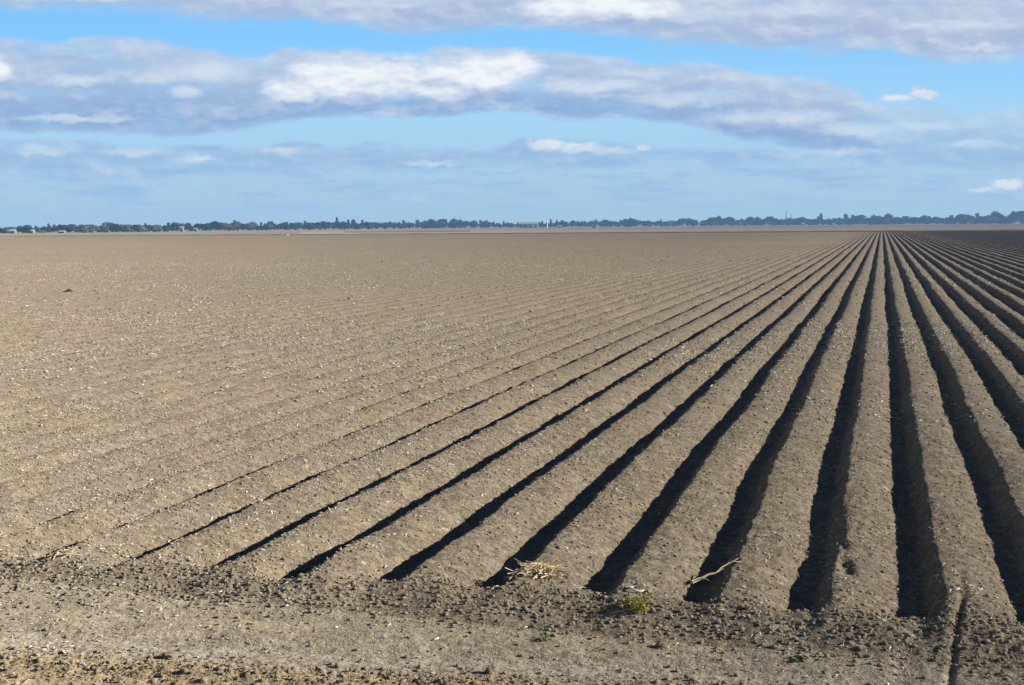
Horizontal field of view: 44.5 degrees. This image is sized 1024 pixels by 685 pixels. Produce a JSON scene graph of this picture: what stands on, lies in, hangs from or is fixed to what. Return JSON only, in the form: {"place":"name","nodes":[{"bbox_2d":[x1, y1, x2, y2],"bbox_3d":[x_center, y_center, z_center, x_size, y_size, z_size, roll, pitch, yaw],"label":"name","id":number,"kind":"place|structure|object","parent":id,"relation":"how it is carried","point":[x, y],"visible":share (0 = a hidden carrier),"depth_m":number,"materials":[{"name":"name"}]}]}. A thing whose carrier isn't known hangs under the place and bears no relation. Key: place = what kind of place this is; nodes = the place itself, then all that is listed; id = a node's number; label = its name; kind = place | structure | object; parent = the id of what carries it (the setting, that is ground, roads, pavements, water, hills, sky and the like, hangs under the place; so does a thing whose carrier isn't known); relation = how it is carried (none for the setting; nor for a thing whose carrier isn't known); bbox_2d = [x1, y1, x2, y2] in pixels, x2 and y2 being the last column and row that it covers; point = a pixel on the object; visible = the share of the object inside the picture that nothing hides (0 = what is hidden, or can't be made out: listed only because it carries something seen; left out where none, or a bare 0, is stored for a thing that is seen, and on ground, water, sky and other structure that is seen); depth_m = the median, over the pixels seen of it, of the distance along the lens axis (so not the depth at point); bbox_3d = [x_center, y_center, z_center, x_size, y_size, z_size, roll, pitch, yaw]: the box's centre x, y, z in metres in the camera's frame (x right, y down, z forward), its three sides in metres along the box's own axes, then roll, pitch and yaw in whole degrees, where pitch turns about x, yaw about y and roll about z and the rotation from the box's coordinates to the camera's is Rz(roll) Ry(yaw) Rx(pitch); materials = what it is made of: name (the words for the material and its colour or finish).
{"place":"outdoors","nodes":[
{"label":"outdoors","id":0,"kind":"place"},
{"bbox_2d":[0,232,214,235],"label":"grass strip","id":1,"kind":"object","parent":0,"point":[142,233],"depth_m":854.74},
{"bbox_2d":[364,231,469,231],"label":"dark soil strip","id":2,"kind":"object","parent":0,"point":[416,231],"visible":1,"depth_m":889.63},
{"bbox_2d":[0,231,1023,671],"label":"ploughed field","id":3,"kind":"structure","parent":0,"point":[624,251],"depth_m":22.08,"materials":[{"name":"soil"}]},
{"bbox_2d":[33,546,80,559],"bbox_3d":[-4.762,2.209,13.147,0.372,0.138,0.364,2,6,25],"label":"straw tuft","id":4,"kind":"object","parent":3,"relation":"on","point":[66,552],"visible":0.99,"depth_m":13.10,"materials":[{"name":"beige plant"}]},
{"bbox_2d":[0,244,1023,684],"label":"soil clods","id":5,"kind":"object","parent":3,"relation":"on","point":[550,628],"visible":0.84,"depth_m":12.97,"materials":[{"name":"brown soil"}]},
{"bbox_2d":[0,262,1023,684],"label":"crop residue","id":6,"kind":"object","parent":3,"relation":"on","point":[830,338],"visible":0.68,"depth_m":24.60},
{"bbox_2d":[504,557,585,587],"bbox_3d":[0.310,2.288,12.408,0.802,0.271,0.528,-2,6,-14],"label":"straw tuft","id":7,"kind":"object","parent":3,"relation":"on","point":[540,568],"visible":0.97,"depth_m":12.36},
{"bbox_2d":[628,584,644,591],"bbox_3d":[1.175,2.314,11.786,0.159,0.042,0.166,1,6,16],"label":"curled leaf","id":8,"kind":"object","parent":3,"relation":"on","point":[631,587],"visible":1,"depth_m":11.77,"materials":[{"name":"white plant"}]},
{"bbox_2d":[617,593,656,613],"bbox_3d":[1.130,2.368,11.297,0.337,0.164,0.268,3,6,31],"label":"weed","id":9,"kind":"object","parent":3,"relation":"on","point":[631,606],"visible":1,"depth_m":11.29,"materials":[{"name":"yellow plant"}]},
{"bbox_2d":[691,558,738,583],"bbox_3d":[2.078,2.289,12.500,0.622,0.179,0.182,-4,7,-36],"label":"dry stalk","id":10,"kind":"object","parent":3,"relation":"on","point":[704,576],"visible":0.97,"depth_m":12.49,"materials":[{"name":"plant"}]},
{"bbox_2d":[0,579,1023,684],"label":"dirt track","id":11,"kind":"structure","parent":0,"point":[646,659],"depth_m":10.50,"materials":[{"name":"soil"}]},
{"bbox_2d":[161,651,177,659],"bbox_3d":[-2.846,2.609,10.388,0.135,0.089,0.108,1,6,16],"label":"earth lump","id":12,"kind":"object","parent":11,"relation":"on","point":[168,655],"visible":0.97,"depth_m":10.35,"materials":[{"name":"soil"}]},
{"bbox_2d":[0,642,862,684],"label":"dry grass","id":13,"kind":"structure","parent":11,"relation":"on","point":[311,670],"depth_m":9.94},
{"bbox_2d":[485,665,498,674],"bbox_3d":[-0.160,2.616,9.948,0.117,0.084,0.108,1,6,16],"label":"earth lump","id":14,"kind":"object","parent":11,"relation":"on","point":[492,669],"visible":0.97,"depth_m":9.93,"materials":[{"name":"soil"}]},
{"bbox_2d":[537,633,550,641],"bbox_3d":[0.264,2.543,10.698,0.136,0.061,0.140,-5,7,-41],"label":"weed","id":15,"kind":"object","parent":11,"relation":"on","point":[543,638],"visible":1,"depth_m":10.69,"materials":[{"name":"green plant"}]},
{"bbox_2d":[654,642,667,648],"bbox_3d":[1.251,2.555,10.499,0.120,0.071,0.096,1,6,16],"label":"earth lump","id":16,"kind":"object","parent":11,"relation":"on","point":[660,645],"visible":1,"depth_m":10.47,"materials":[{"name":"soil"}]},
{"bbox_2d":[788,654,806,662],"bbox_3d":[2.323,2.576,10.153,0.145,0.069,0.130,-5,7,-42],"label":"weed","id":17,"kind":"object","parent":11,"relation":"on","point":[800,658],"visible":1,"depth_m":10.14,"materials":[{"name":"green plant"}]},
{"bbox_2d":[0,222,1023,234],"bbox_3d":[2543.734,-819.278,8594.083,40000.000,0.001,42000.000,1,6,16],"label":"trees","id":18,"kind":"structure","parent":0,"point":[270,231],"depth_m":1359.72,"materials":[{"name":"green plant"}]},
{"bbox_2d":[2,227,15,232],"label":"gum tree","id":19,"kind":"object","parent":18,"relation":"on","point":[6,229],"visible":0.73,"depth_m":1133.57,"materials":[{"name":"grey plant"}]},
{"bbox_2d":[16,225,26,232],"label":"gum tree","id":20,"kind":"object","parent":18,"relation":"on","point":[18,228],"visible":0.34,"depth_m":1148.31,"materials":[{"name":"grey plant"}]},
{"bbox_2d":[23,225,32,231],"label":"gum tree","id":21,"kind":"object","parent":18,"relation":"on","point":[28,228],"visible":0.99,"depth_m":1129.16,"materials":[{"name":"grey plant"}]},
{"bbox_2d":[34,228,45,232],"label":"gum tree","id":22,"kind":"object","parent":18,"relation":"on","point":[39,230],"visible":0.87,"depth_m":1182.93,"materials":[{"name":"grey plant"}]},
{"bbox_2d":[59,225,68,229],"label":"gum tree","id":23,"kind":"object","parent":18,"relation":"on","point":[62,227],"visible":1,"depth_m":1196.51,"materials":[{"name":"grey plant"}]},
{"bbox_2d":[63,224,75,232],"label":"gum tree","id":24,"kind":"object","parent":18,"relation":"on","point":[70,227],"visible":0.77,"depth_m":1205.08,"materials":[{"name":"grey plant"}]},
{"bbox_2d":[72,225,82,232],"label":"gum tree","id":25,"kind":"object","parent":18,"relation":"on","point":[75,227],"visible":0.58,"depth_m":1198.58,"materials":[{"name":"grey plant"}]},
{"bbox_2d":[78,225,89,232],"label":"pale bush","id":26,"kind":"object","parent":18,"relation":"on","point":[84,228],"visible":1,"depth_m":1152.20,"materials":[{"name":"grey plant"}]},
{"bbox_2d":[86,224,95,232],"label":"gum tree","id":27,"kind":"object","parent":18,"relation":"on","point":[91,227],"visible":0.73,"depth_m":1197.88,"materials":[{"name":"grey plant"}]},
{"bbox_2d":[101,225,109,232],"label":"pale bush","id":28,"kind":"object","parent":18,"relation":"on","point":[105,228],"visible":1,"depth_m":1173.21,"materials":[{"name":"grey plant"}]},
{"bbox_2d":[102,222,115,231],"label":"gum tree","id":29,"kind":"object","parent":18,"relation":"on","point":[108,223],"visible":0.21,"depth_m":1261.71,"materials":[{"name":"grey plant"}]},
{"bbox_2d":[108,224,119,231],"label":"gum tree","id":30,"kind":"object","parent":18,"relation":"on","point":[112,228],"visible":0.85,"depth_m":1240.17,"materials":[{"name":"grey plant"}]},
{"bbox_2d":[119,224,130,231],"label":"pale bush","id":31,"kind":"object","parent":18,"relation":"on","point":[124,228],"visible":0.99,"depth_m":1190.05,"materials":[{"name":"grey plant"}]},
{"bbox_2d":[134,225,147,231],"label":"pale bush","id":32,"kind":"object","parent":18,"relation":"on","point":[138,228],"visible":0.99,"depth_m":1203.64,"materials":[{"name":"grey plant"}]},
{"bbox_2d":[150,224,162,231],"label":"pale bush","id":33,"kind":"object","parent":18,"relation":"on","point":[155,228],"visible":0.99,"depth_m":1219.15,"materials":[{"name":"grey plant"}]},
{"bbox_2d":[161,225,169,231],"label":"gum tree","id":34,"kind":"object","parent":18,"relation":"on","point":[165,228],"visible":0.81,"depth_m":1271.93,"materials":[{"name":"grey plant"}]},
{"bbox_2d":[172,222,181,231],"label":"gum tree","id":35,"kind":"object","parent":18,"relation":"on","point":[176,224],"visible":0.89,"depth_m":1319.86,"materials":[{"name":"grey plant"}]},
{"bbox_2d":[214,222,221,230],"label":"gum tree","id":36,"kind":"object","parent":18,"relation":"on","point":[217,224],"visible":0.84,"depth_m":1382.40,"materials":[{"name":"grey plant"}]},
{"bbox_2d":[221,222,228,230],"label":"gum tree","id":37,"kind":"object","parent":18,"relation":"on","point":[224,225],"visible":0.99,"depth_m":1372.60,"materials":[{"name":"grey plant"}]},
{"bbox_2d":[306,223,313,229],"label":"gum tree","id":38,"kind":"object","parent":18,"relation":"on","point":[309,226],"visible":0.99,"depth_m":1645.91,"materials":[{"name":"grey plant"}]},
{"bbox_2d":[339,221,347,228],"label":"gum tree","id":39,"kind":"object","parent":18,"relation":"on","point":[342,224],"visible":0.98,"depth_m":1720.49,"materials":[{"name":"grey plant"}]},
{"bbox_2d":[422,220,434,227],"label":"gum tree","id":40,"kind":"object","parent":18,"relation":"on","point":[425,224],"visible":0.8,"depth_m":2010.15,"materials":[{"name":"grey plant"}]},
{"bbox_2d":[426,219,434,224],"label":"gum tree","id":41,"kind":"object","parent":18,"relation":"on","point":[430,221],"visible":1,"depth_m":1969.35,"materials":[{"name":"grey plant"}]},
{"bbox_2d":[437,219,444,223],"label":"gum tree","id":42,"kind":"object","parent":18,"relation":"on","point":[440,221],"visible":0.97,"depth_m":2071.43,"materials":[{"name":"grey plant"}]},
{"bbox_2d":[447,222,457,227],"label":"gum tree","id":43,"kind":"object","parent":18,"relation":"on","point":[452,224],"visible":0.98,"depth_m":2064.61,"materials":[{"name":"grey plant"}]},
{"bbox_2d":[450,218,462,227],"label":"gum tree","id":44,"kind":"object","parent":18,"relation":"on","point":[459,221],"visible":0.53,"depth_m":2100.18,"materials":[{"name":"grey plant"}]},
{"bbox_2d":[469,220,478,227],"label":"gum tree","id":45,"kind":"object","parent":18,"relation":"on","point":[474,223],"visible":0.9,"depth_m":2111.83,"materials":[{"name":"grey plant"}]},
{"bbox_2d":[479,220,488,227],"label":"gum tree","id":46,"kind":"object","parent":18,"relation":"on","point":[484,224],"visible":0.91,"depth_m":2125.86,"materials":[{"name":"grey plant"}]},
{"bbox_2d":[0,216,1023,232],"bbox_3d":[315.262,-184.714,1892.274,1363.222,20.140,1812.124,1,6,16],"label":"distant wood","id":47,"kind":"object","parent":18,"relation":"on","point":[553,224],"visible":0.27,"depth_m":2271.22,"materials":[{"name":"green plant"}]},
{"bbox_2d":[519,222,537,227],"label":"farm shed","id":48,"kind":"structure","parent":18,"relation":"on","point":[528,224],"depth_m":2013.15,"materials":[{"name":"metal"}]},
{"bbox_2d":[562,221,569,226],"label":"gum tree","id":49,"kind":"object","parent":18,"relation":"on","point":[566,224],"visible":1,"depth_m":2233.29,"materials":[{"name":"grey plant"}]},
{"bbox_2d":[621,218,636,226],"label":"gum tree","id":50,"kind":"object","parent":18,"relation":"on","point":[630,222],"visible":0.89,"depth_m":2298.70,"materials":[{"name":"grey plant"}]},
{"bbox_2d":[704,220,715,225],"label":"gum tree","id":51,"kind":"object","parent":18,"relation":"on","point":[708,223],"visible":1,"depth_m":2351.12,"materials":[{"name":"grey plant"}]},
{"bbox_2d":[707,217,717,225],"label":"gum tree","id":52,"kind":"object","parent":18,"relation":"on","point":[711,219],"visible":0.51,"depth_m":2374.28,"materials":[{"name":"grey plant"}]},
{"bbox_2d":[715,216,722,225],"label":"gum tree","id":53,"kind":"object","parent":18,"relation":"on","point":[718,219],"visible":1,"depth_m":2332.46,"materials":[{"name":"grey plant"}]},
{"bbox_2d":[719,217,734,225],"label":"gum tree","id":54,"kind":"object","parent":18,"relation":"on","point":[724,221],"visible":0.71,"depth_m":2361.69,"materials":[{"name":"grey plant"}]},
{"bbox_2d":[745,217,754,221],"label":"gum tree","id":55,"kind":"object","parent":18,"relation":"on","point":[750,219],"visible":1,"depth_m":2331.28,"materials":[{"name":"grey plant"}]},
{"bbox_2d":[748,217,760,225],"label":"gum tree","id":56,"kind":"object","parent":18,"relation":"on","point":[756,221],"visible":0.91,"depth_m":2371.98,"materials":[{"name":"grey plant"}]},
{"bbox_2d":[760,218,769,225],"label":"gum tree","id":57,"kind":"object","parent":18,"relation":"on","point":[764,220],"visible":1,"depth_m":2355.39,"materials":[{"name":"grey plant"}]},
{"bbox_2d":[766,216,773,225],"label":"gum tree","id":58,"kind":"object","parent":18,"relation":"on","point":[771,218],"visible":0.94,"depth_m":2378.22,"materials":[{"name":"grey plant"}]},
{"bbox_2d":[777,219,784,225],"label":"gum tree","id":59,"kind":"object","parent":18,"relation":"on","point":[781,221],"visible":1,"depth_m":2371.19,"materials":[{"name":"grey plant"}]},
{"bbox_2d":[790,217,806,224],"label":"gum tree","id":60,"kind":"object","parent":18,"relation":"on","point":[798,220],"visible":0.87,"depth_m":2383.88,"materials":[{"name":"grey plant"}]},
{"bbox_2d":[810,219,817,224],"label":"gum tree","id":61,"kind":"object","parent":18,"relation":"on","point":[812,222],"visible":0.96,"depth_m":2380.44,"materials":[{"name":"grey plant"}]},
{"bbox_2d":[819,213,822,223],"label":"gum tree","id":62,"kind":"object","parent":18,"relation":"on","point":[821,217],"visible":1,"depth_m":2333.89,"materials":[{"name":"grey plant"}]},
{"bbox_2d":[843,214,847,222],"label":"gum tree","id":63,"kind":"object","parent":18,"relation":"on","point":[845,218],"visible":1,"depth_m":2333.68,"materials":[{"name":"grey plant"}]},
{"bbox_2d":[850,215,866,224],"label":"gum tree","id":64,"kind":"object","parent":18,"relation":"on","point":[859,219],"visible":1,"depth_m":2361.11,"materials":[{"name":"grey plant"}]},
{"bbox_2d":[869,215,882,224],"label":"gum tree","id":65,"kind":"object","parent":18,"relation":"on","point":[874,219],"visible":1,"depth_m":2342.42,"materials":[{"name":"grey plant"}]},
{"bbox_2d":[883,218,889,224],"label":"pale bush","id":66,"kind":"object","parent":18,"relation":"on","point":[886,221],"visible":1,"depth_m":2304.27,"materials":[{"name":"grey plant"}]},
{"bbox_2d":[882,213,893,219],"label":"gum tree","id":67,"kind":"object","parent":18,"relation":"on","point":[889,216],"visible":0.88,"depth_m":2330.64,"materials":[{"name":"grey plant"}]},
{"bbox_2d":[894,218,903,223],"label":"gum tree","id":68,"kind":"object","parent":18,"relation":"on","point":[899,220],"visible":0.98,"depth_m":2393.39,"materials":[{"name":"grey plant"}]},
{"bbox_2d":[912,217,920,223],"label":"gum tree","id":69,"kind":"object","parent":18,"relation":"on","point":[915,220],"visible":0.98,"depth_m":2354.19,"materials":[{"name":"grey plant"}]},
{"bbox_2d":[918,215,928,220],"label":"gum tree","id":70,"kind":"object","parent":18,"relation":"on","point":[924,217],"visible":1,"depth_m":2330.55,"materials":[{"name":"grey plant"}]},
{"bbox_2d":[935,216,945,223],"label":"gum tree","id":71,"kind":"object","parent":18,"relation":"on","point":[937,220],"visible":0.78,"depth_m":2403.60,"materials":[{"name":"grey plant"}]},
{"bbox_2d":[949,215,953,222],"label":"gum tree","id":72,"kind":"object","parent":18,"relation":"on","point":[951,217],"visible":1,"depth_m":2383.66,"materials":[{"name":"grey plant"}]},
{"bbox_2d":[955,214,964,220],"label":"gum tree","id":73,"kind":"object","parent":18,"relation":"on","point":[959,217],"visible":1,"depth_m":2331.19,"materials":[{"name":"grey plant"}]},
{"bbox_2d":[956,214,966,223],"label":"gum tree","id":74,"kind":"object","parent":18,"relation":"on","point":[961,221],"visible":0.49,"depth_m":2373.58,"materials":[{"name":"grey plant"}]},
{"bbox_2d":[967,218,974,223],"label":"pale bush","id":75,"kind":"object","parent":18,"relation":"on","point":[970,221],"visible":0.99,"depth_m":2306.40,"materials":[{"name":"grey plant"}]},
{"bbox_2d":[974,213,980,222],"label":"gum tree","id":76,"kind":"object","parent":18,"relation":"on","point":[977,217],"visible":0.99,"depth_m":2332.95,"materials":[{"name":"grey plant"}]},
{"bbox_2d":[990,211,1000,218],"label":"gum tree","id":77,"kind":"object","parent":18,"relation":"on","point":[994,214],"visible":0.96,"depth_m":2330.18,"materials":[{"name":"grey plant"}]},
{"bbox_2d":[996,217,1007,223],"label":"gum tree","id":78,"kind":"object","parent":18,"relation":"on","point":[1003,220],"visible":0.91,"depth_m":2377.35,"materials":[{"name":"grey plant"}]},
{"bbox_2d":[1010,211,1015,221],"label":"gum tree","id":79,"kind":"object","parent":18,"relation":"on","point":[1013,216],"visible":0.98,"depth_m":2332.69,"materials":[{"name":"plant"}]},
{"bbox_2d":[1015,211,1023,222],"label":"gum tree","id":80,"kind":"object","parent":18,"relation":"on","point":[1020,214],"visible":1,"depth_m":2330.64,"materials":[{"name":"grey plant"}]},
{"bbox_2d":[0,0,1023,227],"label":"sky","id":81,"kind":"structure","parent":0,"point":[134,112],"materials":[{"name":"blue"}]},
{"bbox_2d":[60,230,1023,235],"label":"field bank","id":82,"kind":"structure","parent":0,"point":[543,233],"depth_m":524.00,"materials":[{"name":"soil"}]},
{"bbox_2d":[300,226,1023,233],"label":"stubble strip","id":83,"kind":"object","parent":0,"point":[701,230],"visible":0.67,"depth_m":789.81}
]}

